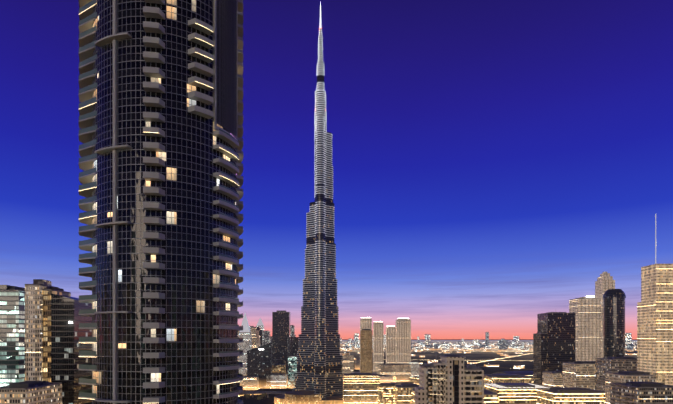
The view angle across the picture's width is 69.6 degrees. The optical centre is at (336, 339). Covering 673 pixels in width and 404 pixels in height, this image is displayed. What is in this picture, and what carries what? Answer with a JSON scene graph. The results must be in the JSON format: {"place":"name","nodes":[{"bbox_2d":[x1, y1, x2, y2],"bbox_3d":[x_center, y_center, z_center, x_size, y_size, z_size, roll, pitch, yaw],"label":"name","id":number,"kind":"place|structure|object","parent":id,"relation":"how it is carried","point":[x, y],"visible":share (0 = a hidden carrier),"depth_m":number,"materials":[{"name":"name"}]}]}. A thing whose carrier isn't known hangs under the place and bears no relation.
{"place":"outdoors","nodes":[
{"label":"outdoors","id":0,"kind":"place"},
{"bbox_2d":[78,3,238,399],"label":"balcony lights","id":1,"kind":"object","parent":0,"point":[155,132],"visible":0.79,"depth_m":115.65},
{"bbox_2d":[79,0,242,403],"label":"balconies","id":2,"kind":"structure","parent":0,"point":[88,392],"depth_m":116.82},
{"bbox_2d":[93,0,235,393],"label":"lit windows","id":3,"kind":"structure","parent":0,"point":[155,377],"depth_m":111.20,"materials":[{"name":"yellow glass"}]},
{"bbox_2d":[93,0,236,403],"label":"balcony slab","id":4,"kind":"structure","parent":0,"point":[208,345],"depth_m":111.50,"materials":[{"name":"grey concrete"}]},
{"bbox_2d":[79,0,242,403],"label":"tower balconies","id":5,"kind":"structure","parent":4,"relation":"attached to","point":[149,27],"depth_m":114.11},
{"bbox_2d":[92,0,237,403],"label":"windows","id":6,"kind":"structure","parent":4,"relation":"attached to","point":[140,238],"depth_m":111.80,"materials":[{"name":"black glass"}]},
{"bbox_2d":[217,0,235,138],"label":"tower fins","id":7,"kind":"object","parent":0,"point":[229,68],"visible":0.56,"depth_m":121.22,"materials":[{"name":"black metal"}]},
{"bbox_2d":[69,296,593,349],"bbox_3d":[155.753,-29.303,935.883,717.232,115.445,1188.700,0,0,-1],"label":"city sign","id":8,"kind":"object","parent":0,"point":[70,322],"visible":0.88,"depth_m":965.65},
{"bbox_2d":[0,281,672,401],"bbox_3d":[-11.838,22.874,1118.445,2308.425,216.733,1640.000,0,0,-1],"label":"roofs","id":9,"kind":"structure","parent":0,"point":[42,283],"depth_m":644.25,"materials":[{"name":"grey concrete"}]},
{"bbox_2d":[0,0,672,339],"label":"sky","id":10,"kind":"structure","parent":0,"point":[492,159],"materials":[{"name":"blue"}]},
{"bbox_2d":[7,332,666,391],"bbox_3d":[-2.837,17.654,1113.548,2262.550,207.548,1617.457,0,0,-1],"label":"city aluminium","id":11,"kind":"object","parent":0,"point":[468,366],"visible":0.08,"depth_m":324.15,"materials":[{"name":"grey metal"}]},
{"bbox_2d":[238,340,636,403],"bbox_3d":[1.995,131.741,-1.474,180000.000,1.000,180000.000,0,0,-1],"label":"ground","id":12,"kind":"structure","parent":0,"point":[481,355],"depth_m":3330.33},
{"bbox_2d":[25,280,51,380],"bbox_3d":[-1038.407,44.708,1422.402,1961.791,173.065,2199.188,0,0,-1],"label":"building","id":13,"kind":"structure","parent":12,"relation":"on","point":[33,332],"depth_m":335.35,"materials":[{"name":"beige concrete"}]},
{"bbox_2d":[0,291,296,388],"bbox_3d":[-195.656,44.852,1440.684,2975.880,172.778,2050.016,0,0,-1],"label":"glass buildings","id":14,"kind":"structure","parent":12,"relation":"on","point":[12,336],"depth_m":414.33,"materials":[{"name":"glass"}]},
{"bbox_2d":[43,291,285,381],"bbox_3d":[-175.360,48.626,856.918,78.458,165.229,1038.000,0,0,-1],"label":"building","id":15,"kind":"structure","parent":12,"relation":"on","point":[47,338],"depth_m":337.46,"materials":[{"name":"concrete"},{"name":"glass"}]},
{"bbox_2d":[0,285,359,403],"bbox_3d":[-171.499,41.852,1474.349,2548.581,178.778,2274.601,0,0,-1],"label":"city","id":16,"kind":"object","parent":12,"relation":"on","point":[66,347],"depth_m":337.31},
{"bbox_2d":[238,328,259,360],"bbox_3d":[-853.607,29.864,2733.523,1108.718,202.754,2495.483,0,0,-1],"label":"building","id":17,"kind":"structure","parent":12,"relation":"on","point":[255,338],"depth_m":1753.90,"materials":[{"name":"beige concrete"}]},
{"bbox_2d":[260,326,294,345],"bbox_3d":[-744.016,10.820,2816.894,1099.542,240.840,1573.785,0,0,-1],"label":"distant buildings","id":18,"kind":"structure","parent":12,"relation":"on","point":[267,338],"depth_m":2393.35,"materials":[{"name":"grey concrete"}]},
{"bbox_2d":[274,391,342,403],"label":"low-rise building","id":19,"kind":"structure","parent":12,"relation":"on","point":[300,397],"depth_m":933.28,"materials":[{"name":"beige concrete"}]},
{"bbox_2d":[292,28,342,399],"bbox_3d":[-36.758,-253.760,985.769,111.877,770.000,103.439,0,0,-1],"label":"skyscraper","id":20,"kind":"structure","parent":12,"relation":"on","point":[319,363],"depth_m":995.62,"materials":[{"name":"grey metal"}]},
{"bbox_2d":[239,326,418,387],"bbox_3d":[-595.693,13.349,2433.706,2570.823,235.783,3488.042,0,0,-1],"label":"buildings","id":21,"kind":"structure","parent":12,"relation":"on","point":[276,381],"depth_m":1494.29,"materials":[{"name":"grey concrete"}]},
{"bbox_2d":[239,214,655,331],"bbox_3d":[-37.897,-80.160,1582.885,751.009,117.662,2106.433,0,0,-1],"label":"lit city spire","id":22,"kind":"object","parent":21,"relation":"on","point":[245,325],"visible":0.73,"depth_m":1501.38,"materials":[{"name":"grey metal"}]},
{"bbox_2d":[0,355,664,403],"bbox_3d":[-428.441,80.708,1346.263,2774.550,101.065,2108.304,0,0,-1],"label":"city buildings","id":23,"kind":"structure","parent":12,"relation":"on","point":[579,375],"depth_m":704.08,"materials":[{"name":"beige concrete"}]},
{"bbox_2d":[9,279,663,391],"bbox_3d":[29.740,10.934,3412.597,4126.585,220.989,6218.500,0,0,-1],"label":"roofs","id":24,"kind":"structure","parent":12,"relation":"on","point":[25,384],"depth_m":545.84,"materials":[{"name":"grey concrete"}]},
{"bbox_2d":[360,330,371,372],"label":"high-rise building","id":25,"kind":"structure","parent":12,"relation":"on","point":[365,351],"depth_m":1352.32,"materials":[{"name":"beige concrete"}]},
{"bbox_2d":[254,289,625,384],"bbox_3d":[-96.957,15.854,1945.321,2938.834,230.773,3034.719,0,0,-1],"label":"city","id":26,"kind":"object","parent":12,"relation":"on","point":[554,348],"depth_m":947.21},
{"bbox_2d":[249,326,636,368],"bbox_3d":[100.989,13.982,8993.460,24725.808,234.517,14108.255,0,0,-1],"label":"city","id":27,"kind":"object","parent":12,"relation":"on","point":[445,346],"visible":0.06,"depth_m":6296.00},
{"bbox_2d":[415,356,483,403],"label":"cream building","id":28,"kind":"structure","parent":12,"relation":"on","point":[421,393],"depth_m":299.96,"materials":[{"name":"beige concrete"}]},
{"bbox_2d":[427,360,481,403],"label":"building windows","id":29,"kind":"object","parent":28,"relation":"attached to","point":[455,381],"visible":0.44,"depth_m":301.38,"materials":[{"name":"black glass"}]},
{"bbox_2d":[384,351,532,362],"bbox_3d":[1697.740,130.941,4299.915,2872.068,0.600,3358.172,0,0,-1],"label":"road","id":30,"kind":"structure","parent":12,"relation":"on","point":[506,357],"depth_m":3498.30,"materials":[{"name":"grey asphalt"}]},
{"bbox_2d":[343,374,604,403],"bbox_3d":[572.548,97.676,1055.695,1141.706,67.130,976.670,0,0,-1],"label":"low-rise buildings","id":31,"kind":"structure","parent":12,"relation":"on","point":[363,390],"depth_m":820.43,"materials":[{"name":"beige concrete"}]},
{"bbox_2d":[491,371,534,386],"bbox_3d":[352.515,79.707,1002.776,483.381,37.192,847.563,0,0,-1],"label":"city mall roof","id":32,"kind":"structure","parent":31,"relation":"on","point":[506,374],"depth_m":1024.33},
{"bbox_2d":[486,383,547,387],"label":"city skylight","id":33,"kind":"object","parent":31,"relation":"on","point":[497,386],"visible":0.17,"depth_m":671.66},
{"bbox_2d":[360,272,614,371],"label":"high-rise buildings","id":34,"kind":"structure","parent":12,"relation":"on","point":[588,329],"depth_m":1030.55,"materials":[{"name":"beige concrete"}]},
{"bbox_2d":[595,359,672,403],"bbox_3d":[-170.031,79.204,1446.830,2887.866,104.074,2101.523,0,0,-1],"label":"building","id":35,"kind":"structure","parent":12,"relation":"on","point":[619,394],"depth_m":428.22,"materials":[{"name":"beige concrete"}]},
{"bbox_2d":[637,264,672,385],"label":"building","id":36,"kind":"structure","parent":12,"relation":"on","point":[655,331],"depth_m":527.26,"materials":[{"name":"beige concrete"}]},
{"bbox_2d":[295,332,636,354],"bbox_3d":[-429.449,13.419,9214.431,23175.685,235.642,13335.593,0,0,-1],"label":"distant city buildings","id":37,"kind":"structure","parent":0,"point":[503,344],"depth_m":5937.32,"materials":[{"name":"white concrete"}]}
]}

